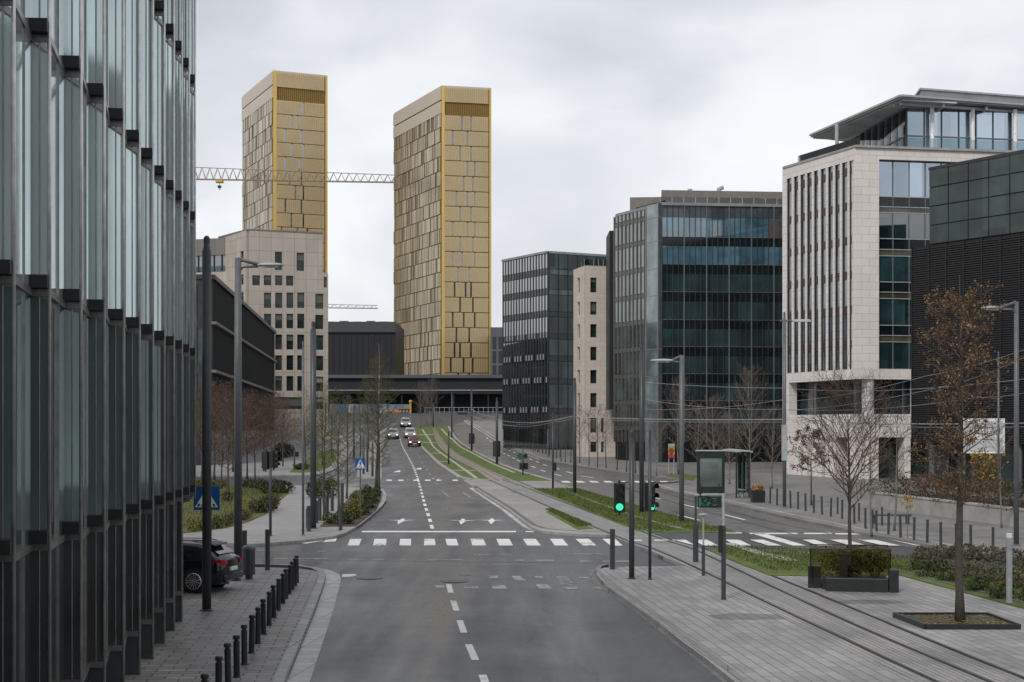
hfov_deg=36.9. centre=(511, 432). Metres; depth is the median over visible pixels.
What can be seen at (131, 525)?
window
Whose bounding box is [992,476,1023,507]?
terrace shrub
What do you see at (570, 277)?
window
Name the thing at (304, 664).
gutter
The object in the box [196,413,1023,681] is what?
ground
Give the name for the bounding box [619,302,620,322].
window
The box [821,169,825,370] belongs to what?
window
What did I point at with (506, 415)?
window
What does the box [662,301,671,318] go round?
window
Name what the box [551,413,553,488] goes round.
mast
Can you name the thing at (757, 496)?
planter box
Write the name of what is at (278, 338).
window
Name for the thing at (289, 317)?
window
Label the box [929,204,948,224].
window
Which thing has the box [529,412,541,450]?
young tree
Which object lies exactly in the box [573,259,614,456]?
cream stone block
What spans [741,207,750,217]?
window
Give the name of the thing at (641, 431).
mast
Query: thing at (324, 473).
mossy tree
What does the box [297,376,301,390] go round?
window
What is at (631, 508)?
mast
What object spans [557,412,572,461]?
young tree
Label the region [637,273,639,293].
window
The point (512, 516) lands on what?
gutter
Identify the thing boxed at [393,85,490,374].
golden tower
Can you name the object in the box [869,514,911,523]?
bench
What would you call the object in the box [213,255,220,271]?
window
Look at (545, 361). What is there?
window
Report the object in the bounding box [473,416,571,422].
overhead wire
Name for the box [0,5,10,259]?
window
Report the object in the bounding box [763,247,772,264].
window
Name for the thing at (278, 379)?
window
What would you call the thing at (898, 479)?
terrace shrub
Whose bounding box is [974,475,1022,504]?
terrace shrub
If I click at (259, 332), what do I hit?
louvred office
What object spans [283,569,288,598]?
bollard
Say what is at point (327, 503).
bollard
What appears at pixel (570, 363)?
window
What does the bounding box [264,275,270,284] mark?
window
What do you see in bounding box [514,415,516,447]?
window
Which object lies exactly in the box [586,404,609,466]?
young tree
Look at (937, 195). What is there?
window
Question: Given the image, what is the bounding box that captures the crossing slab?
[463,480,572,491]
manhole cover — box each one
[356,576,382,579]
[440,580,467,582]
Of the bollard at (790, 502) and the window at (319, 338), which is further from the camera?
the window at (319, 338)
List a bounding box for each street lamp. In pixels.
[234,257,283,555]
[650,355,684,522]
[780,312,811,506]
[981,301,1019,545]
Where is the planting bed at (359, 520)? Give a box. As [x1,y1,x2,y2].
[319,490,380,526]
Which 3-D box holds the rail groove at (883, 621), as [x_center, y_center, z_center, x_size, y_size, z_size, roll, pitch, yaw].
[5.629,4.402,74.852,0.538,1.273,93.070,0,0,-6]
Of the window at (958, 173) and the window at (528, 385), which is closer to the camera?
the window at (958, 173)
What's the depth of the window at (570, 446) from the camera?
208.52 m
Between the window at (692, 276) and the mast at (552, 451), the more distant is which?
the window at (692, 276)
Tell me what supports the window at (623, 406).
in the teal glass office at (694, 277)
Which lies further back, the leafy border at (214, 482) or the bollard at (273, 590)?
the leafy border at (214, 482)
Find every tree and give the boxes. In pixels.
[196,375,249,479]
[196,379,233,480]
[196,390,249,488]
[196,392,225,445]
[196,393,218,450]
[198,387,267,494]
[200,382,262,471]
[226,389,277,478]
[230,397,277,479]
[245,391,289,470]
[249,385,298,468]
[266,397,301,465]
[291,388,319,463]
[300,381,344,519]
[304,399,323,453]
[304,405,320,448]
[316,384,333,463]
[317,384,363,511]
[325,391,342,456]
[332,394,364,498]
[338,394,352,439]
[351,391,366,457]
[356,355,399,486]
[357,382,376,447]
[368,342,392,442]
[412,381,426,426]
[419,385,431,422]
[423,378,444,424]
[529,411,541,451]
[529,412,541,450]
[541,412,554,456]
[549,412,563,457]
[556,410,569,460]
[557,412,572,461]
[563,411,581,462]
[568,405,586,462]
[578,407,598,464]
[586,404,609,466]
[595,407,615,467]
[609,404,628,469]
[612,408,638,471]
[620,404,645,472]
[644,404,668,475]
[662,375,698,473]
[684,405,710,457]
[691,394,740,455]
[706,410,746,483]
[722,364,771,489]
[751,403,789,488]
[787,424,833,504]
[792,351,914,576]
[904,275,1023,621]
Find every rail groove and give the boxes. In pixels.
[492,481,936,681]
[502,479,989,681]
[518,481,1023,678]
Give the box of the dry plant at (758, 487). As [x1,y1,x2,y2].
[750,483,765,489]
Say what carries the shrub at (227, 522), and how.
on the pavement at (287, 519)
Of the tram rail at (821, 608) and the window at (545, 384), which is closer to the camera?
the tram rail at (821, 608)
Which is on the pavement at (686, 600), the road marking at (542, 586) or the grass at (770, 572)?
the grass at (770, 572)
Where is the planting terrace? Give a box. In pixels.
[912,494,1023,507]
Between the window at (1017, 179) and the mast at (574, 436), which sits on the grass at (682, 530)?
the mast at (574, 436)
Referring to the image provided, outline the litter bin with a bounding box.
[242,545,254,578]
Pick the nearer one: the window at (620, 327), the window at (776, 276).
the window at (776, 276)
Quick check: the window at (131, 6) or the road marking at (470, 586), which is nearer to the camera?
the window at (131, 6)
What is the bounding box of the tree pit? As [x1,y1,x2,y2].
[893,612,1020,629]
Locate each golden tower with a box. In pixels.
[242,70,327,272]
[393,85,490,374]
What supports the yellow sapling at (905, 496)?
on the pavement at (800, 484)
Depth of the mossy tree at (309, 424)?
160.42 m
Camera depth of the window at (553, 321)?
207.25 m
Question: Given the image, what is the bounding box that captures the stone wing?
[196,238,225,282]
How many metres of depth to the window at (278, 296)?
251.65 m
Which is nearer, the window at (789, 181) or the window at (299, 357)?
the window at (789, 181)
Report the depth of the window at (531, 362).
210.57 m
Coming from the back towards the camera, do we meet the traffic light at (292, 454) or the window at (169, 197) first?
the traffic light at (292, 454)
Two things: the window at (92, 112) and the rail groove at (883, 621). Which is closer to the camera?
the window at (92, 112)
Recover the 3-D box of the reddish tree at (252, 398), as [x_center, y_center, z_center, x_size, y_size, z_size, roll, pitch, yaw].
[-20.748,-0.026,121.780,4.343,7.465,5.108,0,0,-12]
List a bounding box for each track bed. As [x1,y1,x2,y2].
[432,426,514,480]
[490,481,1023,681]
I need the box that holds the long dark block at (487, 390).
[328,375,501,412]
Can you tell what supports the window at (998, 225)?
in the dark louvred office at (976, 215)
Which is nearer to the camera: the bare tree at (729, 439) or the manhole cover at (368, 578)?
the manhole cover at (368, 578)
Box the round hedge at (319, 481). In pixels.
[305,474,339,497]
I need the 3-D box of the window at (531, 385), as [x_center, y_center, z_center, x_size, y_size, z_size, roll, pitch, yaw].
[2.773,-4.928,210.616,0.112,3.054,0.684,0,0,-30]
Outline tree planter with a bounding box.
[808,544,898,592]
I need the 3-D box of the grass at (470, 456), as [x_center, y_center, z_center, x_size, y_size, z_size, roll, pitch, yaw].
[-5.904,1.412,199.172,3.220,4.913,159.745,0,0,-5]
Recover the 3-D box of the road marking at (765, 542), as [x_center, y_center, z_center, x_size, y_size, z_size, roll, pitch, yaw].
[10.578,4.609,64.200,0.571,0.042,2.909,0,0,-6]
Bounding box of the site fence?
[425,407,501,413]
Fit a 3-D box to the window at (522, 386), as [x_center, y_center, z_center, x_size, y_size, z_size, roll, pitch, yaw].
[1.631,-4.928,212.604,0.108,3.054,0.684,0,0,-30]
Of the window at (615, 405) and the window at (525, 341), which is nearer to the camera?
the window at (615, 405)
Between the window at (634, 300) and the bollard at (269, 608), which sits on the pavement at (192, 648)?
the bollard at (269, 608)
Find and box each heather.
[909,545,939,560]
[930,542,954,559]
[942,558,980,576]
[945,542,982,561]
[968,562,1003,581]
[970,543,1005,563]
[993,547,1023,567]
[993,568,1023,587]
[1017,557,1023,571]
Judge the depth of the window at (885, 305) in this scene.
120.98 m
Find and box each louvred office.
[196,274,276,464]
[911,150,1023,492]
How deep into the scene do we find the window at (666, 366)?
158.00 m
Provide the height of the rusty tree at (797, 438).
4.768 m
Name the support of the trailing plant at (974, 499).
on the retaining wall
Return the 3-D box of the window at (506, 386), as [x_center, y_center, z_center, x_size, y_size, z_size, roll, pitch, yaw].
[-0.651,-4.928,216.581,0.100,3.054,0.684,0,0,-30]
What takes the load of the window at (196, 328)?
in the louvred office at (259, 332)
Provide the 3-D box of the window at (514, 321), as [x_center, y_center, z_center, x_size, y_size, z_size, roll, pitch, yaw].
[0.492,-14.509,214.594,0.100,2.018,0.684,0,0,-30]
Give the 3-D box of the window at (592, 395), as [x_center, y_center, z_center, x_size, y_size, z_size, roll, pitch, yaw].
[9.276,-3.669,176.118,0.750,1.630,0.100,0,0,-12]
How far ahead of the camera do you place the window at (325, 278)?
254.30 m
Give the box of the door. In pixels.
[494,442,499,455]
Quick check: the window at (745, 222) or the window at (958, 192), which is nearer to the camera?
the window at (958, 192)
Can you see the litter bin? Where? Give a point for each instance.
(248, 561)
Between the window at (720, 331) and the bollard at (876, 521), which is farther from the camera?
the window at (720, 331)
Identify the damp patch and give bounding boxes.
[708,613,785,619]
[832,600,906,603]
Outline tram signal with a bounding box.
[517,453,527,468]
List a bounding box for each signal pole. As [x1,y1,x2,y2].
[269,440,271,535]
[448,431,448,463]
[522,443,523,474]
[648,429,651,579]
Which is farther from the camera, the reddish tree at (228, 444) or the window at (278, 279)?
the window at (278, 279)
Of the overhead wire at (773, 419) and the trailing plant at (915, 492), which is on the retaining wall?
the trailing plant at (915, 492)
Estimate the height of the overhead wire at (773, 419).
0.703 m
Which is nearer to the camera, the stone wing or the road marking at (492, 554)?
the road marking at (492, 554)
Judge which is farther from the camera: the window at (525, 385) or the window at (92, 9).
the window at (525, 385)
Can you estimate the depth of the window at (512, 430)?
215.19 m
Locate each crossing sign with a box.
[194,484,219,540]
[355,456,365,506]
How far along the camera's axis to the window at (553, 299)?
207.25 m
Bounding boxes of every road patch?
[320,560,575,562]
[410,497,426,503]
[440,506,484,514]
[490,561,539,564]
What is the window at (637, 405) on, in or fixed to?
in the teal glass office at (694, 277)
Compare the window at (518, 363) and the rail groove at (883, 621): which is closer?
the rail groove at (883, 621)
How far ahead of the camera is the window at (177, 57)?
39.59 m
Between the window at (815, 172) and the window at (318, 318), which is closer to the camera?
the window at (815, 172)
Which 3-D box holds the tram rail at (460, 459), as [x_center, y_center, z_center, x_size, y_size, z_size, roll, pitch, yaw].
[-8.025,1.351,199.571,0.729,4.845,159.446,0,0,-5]
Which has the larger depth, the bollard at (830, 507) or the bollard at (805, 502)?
the bollard at (805, 502)
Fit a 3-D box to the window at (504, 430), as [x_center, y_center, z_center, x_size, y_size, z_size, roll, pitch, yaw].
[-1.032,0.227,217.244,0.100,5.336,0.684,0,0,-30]
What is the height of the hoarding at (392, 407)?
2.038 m
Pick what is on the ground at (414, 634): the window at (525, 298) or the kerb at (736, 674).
the kerb at (736, 674)
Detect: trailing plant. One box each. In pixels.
[863,486,902,494]
[884,488,922,495]
[903,491,949,497]
[925,493,971,501]
[949,496,996,503]
[973,498,1022,506]
[1002,501,1023,510]
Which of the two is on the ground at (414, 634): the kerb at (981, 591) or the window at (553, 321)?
the kerb at (981, 591)
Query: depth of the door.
156.83 m
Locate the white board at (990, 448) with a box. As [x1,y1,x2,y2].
[963,418,1004,498]
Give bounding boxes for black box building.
[328,321,403,374]
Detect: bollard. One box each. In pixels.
[201,673,208,681]
[215,655,222,681]
[224,642,231,681]
[233,635,240,677]
[241,624,247,664]
[242,530,246,570]
[248,614,255,653]
[255,607,260,643]
[260,599,266,634]
[264,529,270,569]
[266,591,271,625]
[270,585,276,617]
[276,578,280,610]
[280,573,285,603]
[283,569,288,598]
[287,565,291,593]
[290,561,294,589]
[293,558,297,585]
[294,555,299,582]
[306,506,310,531]
[316,500,317,522]
[318,497,321,520]
[325,495,328,517]
[330,490,333,510]
[339,506,341,529]
[340,483,343,504]
[610,529,614,568]
[769,487,770,503]
[776,488,777,504]
[789,491,791,507]
[797,492,798,508]
[804,493,806,510]
[812,495,814,512]
[820,496,822,514]
[829,498,831,516]
[837,497,838,513]
[841,500,843,518]
[853,505,855,523]
[858,503,859,520]
[864,508,866,528]
[871,509,873,527]
[875,510,877,531]
[881,507,882,525]
[887,512,889,533]
[899,515,901,537]
[912,517,915,539]
[925,519,928,542]
[939,522,941,545]
[969,525,971,547]
[991,527,994,545]
[1005,533,1012,602]
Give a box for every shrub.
[213,509,250,527]
[220,490,233,500]
[247,494,279,512]
[264,490,280,508]
[271,442,293,457]
[275,450,284,460]
[293,462,309,469]
[321,510,357,524]
[337,491,366,518]
[349,484,381,501]
[355,492,377,514]
[879,468,918,494]
[901,469,938,495]
[912,471,952,498]
[937,475,979,500]
[949,473,994,502]
[970,453,996,496]
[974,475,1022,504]
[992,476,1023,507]
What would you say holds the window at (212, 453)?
in the louvred office at (259, 332)
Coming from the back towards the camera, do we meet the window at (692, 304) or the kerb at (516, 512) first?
the window at (692, 304)
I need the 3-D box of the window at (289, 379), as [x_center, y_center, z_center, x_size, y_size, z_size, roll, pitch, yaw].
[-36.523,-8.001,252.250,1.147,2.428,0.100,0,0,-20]
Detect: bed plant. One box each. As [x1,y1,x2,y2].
[907,558,931,569]
[913,569,937,576]
[922,557,952,571]
[935,570,963,580]
[963,576,990,590]
[984,585,1014,598]
[1017,587,1023,599]
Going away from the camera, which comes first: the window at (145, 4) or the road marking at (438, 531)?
the window at (145, 4)
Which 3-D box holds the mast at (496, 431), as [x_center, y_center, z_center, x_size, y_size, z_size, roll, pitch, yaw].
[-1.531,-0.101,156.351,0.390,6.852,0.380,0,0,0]
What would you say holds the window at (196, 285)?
in the louvred office at (259, 332)
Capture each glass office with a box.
[0,0,195,681]
[501,251,605,449]
[606,186,786,462]
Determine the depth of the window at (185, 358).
41.39 m
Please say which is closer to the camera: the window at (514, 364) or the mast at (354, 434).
the mast at (354, 434)
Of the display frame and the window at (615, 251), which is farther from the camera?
the window at (615, 251)
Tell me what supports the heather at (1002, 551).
on the ground at (414, 634)
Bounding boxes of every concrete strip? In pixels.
[422,429,477,477]
[441,429,515,472]
[575,494,683,528]
[726,543,794,560]
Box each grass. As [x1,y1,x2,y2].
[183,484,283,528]
[183,487,287,532]
[290,449,337,472]
[415,426,487,478]
[435,426,550,480]
[535,489,734,532]
[546,511,592,529]
[666,474,696,480]
[709,550,1023,608]
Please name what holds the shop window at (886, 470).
in the pale stone office
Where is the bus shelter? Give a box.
[695,449,752,497]
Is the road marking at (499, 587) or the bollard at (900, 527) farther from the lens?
the bollard at (900, 527)
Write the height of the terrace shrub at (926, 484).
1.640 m
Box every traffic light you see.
[262,449,268,471]
[269,449,279,470]
[290,452,298,456]
[614,480,628,515]
[644,482,658,511]
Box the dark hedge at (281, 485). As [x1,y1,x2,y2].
[242,477,295,493]
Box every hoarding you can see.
[329,404,386,412]
[388,404,408,410]
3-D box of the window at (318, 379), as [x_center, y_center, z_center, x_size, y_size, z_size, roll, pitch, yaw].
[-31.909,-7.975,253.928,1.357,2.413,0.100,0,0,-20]
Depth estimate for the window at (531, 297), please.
210.57 m
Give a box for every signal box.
[469,433,474,443]
[493,441,499,456]
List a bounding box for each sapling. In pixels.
[838,412,893,536]
[873,405,918,530]
[899,495,914,537]
[978,417,1019,527]
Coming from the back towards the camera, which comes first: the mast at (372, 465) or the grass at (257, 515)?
the mast at (372, 465)
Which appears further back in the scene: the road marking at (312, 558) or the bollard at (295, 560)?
the road marking at (312, 558)
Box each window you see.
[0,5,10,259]
[0,283,10,539]
[0,562,10,681]
[16,13,46,285]
[16,286,46,551]
[16,551,46,681]
[17,0,46,24]
[51,0,78,59]
[51,49,78,298]
[51,299,78,540]
[51,540,78,681]
[83,0,102,96]
[83,88,102,306]
[83,312,102,530]
[83,532,102,670]
[106,0,121,107]
[106,116,121,314]
[106,322,121,522]
[106,525,121,652]
[125,0,137,129]
[125,138,137,321]
[125,330,137,515]
[125,519,137,636]
[141,0,150,147]
[141,164,150,333]
[141,339,150,499]
[141,514,150,618]
[154,16,162,164]
[154,180,162,339]
[154,344,162,495]
[154,509,162,607]
[166,0,172,33]
[166,38,172,179]
[166,194,172,344]
[166,349,172,491]
[166,505,172,597]
[175,0,180,40]
[175,55,180,189]
[175,204,180,339]
[175,353,180,489]
[175,502,180,590]
[183,0,187,57]
[183,71,187,200]
[183,214,187,343]
[183,356,187,486]
[190,0,193,73]
[190,87,193,210]
[190,223,193,355]
[190,359,193,484]
[196,256,197,272]
[196,285,196,317]
[196,328,196,363]
[198,256,201,271]
[198,285,201,317]
[198,328,201,363]
[198,375,201,423]
[211,256,212,271]
[211,431,213,463]
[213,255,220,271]
[215,431,218,462]
[221,255,223,270]
[223,433,226,460]
[252,275,259,284]
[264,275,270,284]
[264,293,270,307]
[264,314,270,325]
[275,252,281,269]
[275,275,281,284]
[275,293,281,307]
[275,314,281,327]
[275,335,281,349]
[275,355,281,369]
[275,376,281,390]
[275,397,301,408]
[286,276,292,285]
[286,293,292,307]
[286,314,292,327]
[286,335,292,349]
[286,355,292,369]
[286,376,292,390]
[297,253,303,270]
[297,293,303,307]
[297,314,303,327]
[297,335,303,349]
[297,355,301,369]
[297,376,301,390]
[315,294,322,308]
[315,315,322,328]
[316,335,322,349]
[316,356,322,370]
[316,377,322,390]
[316,397,322,408]
[324,277,326,286]
[492,337,495,347]
[492,351,495,361]
[492,365,495,374]
[499,337,501,347]
[499,351,501,361]
[499,365,501,374]
[503,387,504,407]
[503,415,505,448]
[506,364,507,378]
[506,386,507,407]
[506,415,507,448]
[508,415,510,448]
[511,386,512,407]
[511,415,513,448]
[514,321,515,335]
[514,364,515,378]
[514,386,515,407]
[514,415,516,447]
[517,299,518,313]
[517,363,518,378]
[517,386,518,407]
[517,415,518,447]
[519,415,521,448]
[522,386,523,407]
[522,415,524,448]
[525,298,526,312]
[525,341,526,355]
[525,363,526,378]
[525,385,526,407]
[525,415,527,448]
[528,319,529,333]
[528,363,529,377]
[528,385,529,407]
[528,414,530,448]
[531,256,532,270]
[531,297,532,311]
[531,362,532,377]
[531,385,532,406]
[531,414,532,448]
[533,415,535,448]
[536,414,538,448]
[539,385,540,406]
[539,414,541,448]
[542,254,543,268]
[542,296,543,310]
[542,362,543,376]
[542,385,543,406]
[542,414,544,449]
[545,295,546,309]
[545,317,546,331]
[545,339,546,353]
[545,361,546,376]
[545,384,546,406]
[545,414,547,449]
[549,253,557,268]
[549,275,557,288]
[549,295,557,310]
[549,317,557,332]
[549,339,557,354]
[549,361,557,377]
[549,384,557,407]
[549,414,557,448]
[558,414,567,448]
[559,254,567,269]
[559,275,567,289]
[559,295,567,311]
[559,317,567,333]
[559,339,567,355]
[559,361,567,378]
[559,384,567,407]
[568,414,572,448]
[569,254,576,269]
[569,276,572,289]
[569,296,572,311]
[569,318,572,333]
[569,340,572,355]
[569,362,572,378]
[569,385,572,407]
[578,255,586,267]
[587,256,595,265]
[590,278,595,291]
[590,302,595,314]
[590,324,595,336]
[590,347,595,359]
[590,370,595,382]
[590,393,595,406]
[590,418,595,431]
[590,442,595,451]
[597,256,604,265]
[615,228,616,245]
[615,251,616,271]
[615,277,616,297]
[615,303,616,322]
[615,328,616,348]
[615,354,616,373]
[615,379,616,399]
[615,405,616,424]
[619,227,620,244]
[619,250,620,271]
[619,276,620,296]
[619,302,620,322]
[619,327,620,347]
[619,353,620,373]
[619,379,620,399]
[622,226,624,243]
[622,249,624,270]
[622,276,624,296]
[622,301,624,321]
[622,327,624,347]
[622,353,624,373]
[622,379,624,399]
[622,405,624,424]
[626,225,627,243]
[626,248,627,269]
[626,275,627,295]
[626,301,627,321]
[626,327,627,347]
[626,353,627,373]
[626,379,627,399]
[630,224,631,242]
[630,248,631,269]
[630,274,631,294]
[630,300,631,320]
[630,326,631,346]
[630,352,631,372]
[630,379,631,399]
[634,223,635,241]
[634,247,635,268]
[634,274,635,294]
[634,300,635,320]
[634,326,635,346]
[634,352,635,372]
[634,378,635,399]
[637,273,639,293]
[637,299,639,319]
[637,378,638,398]
[637,405,638,423]
[638,223,639,240]
[638,246,639,267]
[638,325,639,345]
[641,245,643,266]
[641,272,643,293]
[641,298,643,319]
[642,222,643,239]
[642,325,643,345]
[662,206,671,216]
[662,217,671,235]
[662,246,671,263]
[662,274,671,290]
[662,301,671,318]
[662,329,688,345]
[662,356,688,372]
[662,383,688,399]
[662,410,688,428]
[673,206,683,216]
[673,217,683,236]
[673,246,683,263]
[673,274,683,290]
[673,301,683,318]
[685,206,694,216]
[685,218,694,236]
[685,246,694,263]
[685,274,694,291]
[685,301,694,318]
[690,329,716,345]
[690,356,716,373]
[690,383,716,399]
[690,410,716,428]
[696,206,705,217]
[696,218,705,236]
[696,246,705,263]
[696,274,705,291]
[696,302,705,319]
[707,206,716,217]
[707,218,716,236]
[707,246,716,263]
[707,274,716,291]
[707,302,716,319]
[718,206,728,217]
[718,218,728,236]
[718,246,728,263]
[718,274,728,291]
[718,302,728,319]
[718,329,745,346]
[718,356,744,373]
[718,383,745,399]
[718,410,745,428]
[730,206,739,217]
[730,218,739,236]
[730,247,739,264]
[730,274,739,291]
[730,302,739,319]
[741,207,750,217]
[741,218,750,236]
[741,247,750,264]
[741,274,750,291]
[741,302,750,319]
[746,329,772,346]
[746,356,772,373]
[746,383,772,399]
[746,410,772,428]
[752,207,761,217]
[752,218,761,237]
[752,247,761,264]
[752,274,761,291]
[752,302,761,319]
[763,207,772,218]
[763,219,772,237]
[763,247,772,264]
[763,275,772,291]
[763,302,772,319]
[775,207,781,218]
[775,247,781,264]
[775,275,781,291]
[775,302,781,319]
[775,329,781,346]
[775,356,781,373]
[775,383,781,400]
[775,410,781,428]
[787,178,791,372]
[794,177,797,372]
[797,383,804,414]
[801,175,804,371]
[805,382,813,414]
[807,173,811,371]
[814,171,817,370]
[814,382,822,414]
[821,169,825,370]
[823,381,831,414]
[828,167,832,369]
[832,381,840,413]
[835,165,839,369]
[841,381,847,413]
[842,163,846,369]
[848,380,860,413]
[850,161,851,367]
[874,380,882,413]
[879,161,891,195]
[879,213,891,237]
[879,256,891,281]
[879,299,891,324]
[879,342,891,368]
[879,441,896,477]
[883,380,900,413]
[893,161,908,196]
[893,213,908,238]
[893,256,908,281]
[893,299,908,324]
[893,342,908,368]
[901,380,909,413]
[910,162,924,196]
[910,214,924,238]
[911,443,921,477]
[924,443,927,477]
[926,162,940,196]
[926,214,929,238]
[928,444,949,488]
[929,167,948,186]
[929,185,948,205]
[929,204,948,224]
[930,224,948,243]
[949,163,968,183]
[949,182,968,202]
[949,201,968,221]
[949,221,968,240]
[951,444,971,489]
[969,159,988,179]
[969,178,988,199]
[969,198,988,218]
[969,218,988,238]
[978,453,996,491]
[989,156,1009,176]
[989,175,1009,196]
[989,195,1009,215]
[989,214,1009,235]
[1001,445,1013,491]
[1010,153,1023,172]
[1010,172,1023,192]
[1010,192,1023,212]
[1010,212,1023,232]
[1023,445,1023,492]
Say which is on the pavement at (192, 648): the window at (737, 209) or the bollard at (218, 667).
the bollard at (218, 667)
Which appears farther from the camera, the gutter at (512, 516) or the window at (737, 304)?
the window at (737, 304)
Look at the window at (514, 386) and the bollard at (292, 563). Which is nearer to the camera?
the bollard at (292, 563)
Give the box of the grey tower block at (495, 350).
[490,327,501,374]
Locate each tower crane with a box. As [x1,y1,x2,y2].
[196,167,393,189]
[328,304,377,308]
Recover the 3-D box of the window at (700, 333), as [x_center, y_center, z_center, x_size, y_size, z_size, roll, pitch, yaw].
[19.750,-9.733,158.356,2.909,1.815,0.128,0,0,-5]
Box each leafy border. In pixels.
[183,508,252,531]
[196,478,226,486]
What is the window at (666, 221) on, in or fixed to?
in the teal glass office at (694, 277)
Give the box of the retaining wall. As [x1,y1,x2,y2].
[869,492,1023,527]
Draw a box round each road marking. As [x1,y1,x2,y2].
[255,550,300,550]
[291,558,328,558]
[342,574,355,576]
[348,539,360,544]
[362,531,515,531]
[373,539,385,544]
[399,539,410,544]
[424,539,435,544]
[429,559,462,559]
[446,539,457,544]
[446,584,453,592]
[450,600,459,610]
[457,620,466,632]
[463,585,478,587]
[465,644,478,659]
[471,539,485,544]
[474,554,511,554]
[479,675,488,681]
[492,585,507,588]
[497,539,511,544]
[512,576,524,579]
[523,539,539,544]
[536,584,551,588]
[550,539,566,544]
[557,577,577,588]
[576,539,594,544]
[603,539,621,544]
[698,540,715,544]
[727,540,748,544]
[750,533,797,533]
[752,540,777,544]
[755,534,801,544]
[805,540,826,543]
[833,540,863,544]
[862,540,895,544]
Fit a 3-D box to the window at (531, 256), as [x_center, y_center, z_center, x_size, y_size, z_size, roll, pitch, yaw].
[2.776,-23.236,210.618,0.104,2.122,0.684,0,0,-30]
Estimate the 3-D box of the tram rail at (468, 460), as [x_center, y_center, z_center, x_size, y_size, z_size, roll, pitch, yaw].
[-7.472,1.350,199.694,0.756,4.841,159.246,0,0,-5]
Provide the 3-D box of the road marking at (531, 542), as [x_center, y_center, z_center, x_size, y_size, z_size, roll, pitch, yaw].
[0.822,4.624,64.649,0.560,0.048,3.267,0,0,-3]
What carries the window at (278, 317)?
in the stone office at (288, 301)
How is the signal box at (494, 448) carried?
attached to the mast at (496, 431)
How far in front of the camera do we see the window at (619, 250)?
165.48 m
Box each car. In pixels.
[183,537,242,593]
[387,428,399,438]
[399,417,411,426]
[403,427,416,437]
[407,435,421,446]
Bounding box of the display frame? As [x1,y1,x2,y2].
[693,483,725,599]
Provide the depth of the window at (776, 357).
159.04 m
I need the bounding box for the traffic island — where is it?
[474,488,609,537]
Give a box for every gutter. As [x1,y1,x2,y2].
[287,569,340,681]
[465,421,538,459]
[470,488,533,530]
[589,569,727,681]
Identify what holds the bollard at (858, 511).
on the pavement at (800, 484)
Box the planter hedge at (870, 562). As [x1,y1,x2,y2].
[820,543,892,576]
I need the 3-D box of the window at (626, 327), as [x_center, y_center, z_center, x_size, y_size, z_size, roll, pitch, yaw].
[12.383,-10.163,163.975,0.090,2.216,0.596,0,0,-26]
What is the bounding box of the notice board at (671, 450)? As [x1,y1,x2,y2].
[668,444,674,474]
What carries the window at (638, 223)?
in the teal glass office at (694, 277)
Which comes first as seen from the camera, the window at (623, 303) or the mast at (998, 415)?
the mast at (998, 415)
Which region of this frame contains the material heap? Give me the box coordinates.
[388,409,399,413]
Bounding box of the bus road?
[453,421,927,547]
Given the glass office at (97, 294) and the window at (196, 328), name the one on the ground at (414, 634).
the glass office at (97, 294)
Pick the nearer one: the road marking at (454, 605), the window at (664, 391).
the road marking at (454, 605)
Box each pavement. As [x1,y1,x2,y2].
[125,567,324,681]
[183,485,382,546]
[196,424,371,476]
[356,423,395,478]
[466,421,1023,559]
[596,550,1023,681]
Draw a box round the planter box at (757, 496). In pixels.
[750,490,764,502]
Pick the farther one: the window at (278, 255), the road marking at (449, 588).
the window at (278, 255)
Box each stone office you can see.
[218,229,327,437]
[782,88,1023,478]
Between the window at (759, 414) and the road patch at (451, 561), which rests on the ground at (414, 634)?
the road patch at (451, 561)
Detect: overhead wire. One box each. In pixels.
[443,418,571,426]
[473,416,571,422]
[584,417,1023,423]
[589,419,989,427]
[647,379,1021,390]
[654,400,778,409]
[788,393,1022,410]
[796,350,1021,400]
[798,357,1023,409]
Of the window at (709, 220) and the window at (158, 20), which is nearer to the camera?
the window at (158, 20)
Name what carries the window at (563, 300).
in the reflective glass office at (537, 333)
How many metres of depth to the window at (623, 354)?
164.75 m
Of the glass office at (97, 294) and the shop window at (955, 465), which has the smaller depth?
the glass office at (97, 294)
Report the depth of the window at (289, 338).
252.26 m
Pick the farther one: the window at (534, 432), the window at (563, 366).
the window at (534, 432)
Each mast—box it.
[200,236,213,611]
[301,341,304,534]
[310,321,317,528]
[353,406,354,458]
[362,436,364,473]
[366,422,368,471]
[371,444,373,475]
[451,392,452,436]
[470,388,472,450]
[495,398,498,463]
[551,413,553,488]
[572,378,576,492]
[628,430,635,578]
[639,345,643,512]
[997,351,998,490]
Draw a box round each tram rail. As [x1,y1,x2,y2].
[433,427,496,479]
[434,426,507,479]
[493,481,939,681]
[503,479,992,681]
[519,481,1023,676]
[627,488,790,533]
[638,483,828,533]
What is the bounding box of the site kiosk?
[398,400,411,412]
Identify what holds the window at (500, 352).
in the grey tower block at (495, 350)
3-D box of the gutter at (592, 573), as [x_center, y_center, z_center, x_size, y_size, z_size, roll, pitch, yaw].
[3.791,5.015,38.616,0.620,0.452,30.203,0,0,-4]
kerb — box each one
[193,488,385,540]
[255,563,325,681]
[416,434,491,480]
[448,426,554,480]
[466,420,1023,553]
[474,486,607,532]
[596,564,749,681]
[899,570,1023,603]
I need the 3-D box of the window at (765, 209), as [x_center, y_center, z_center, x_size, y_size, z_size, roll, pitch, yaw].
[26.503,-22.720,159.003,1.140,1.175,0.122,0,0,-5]
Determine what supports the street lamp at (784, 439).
on the pavement at (800, 484)
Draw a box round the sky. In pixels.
[196,0,1023,326]
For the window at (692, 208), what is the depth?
158.17 m

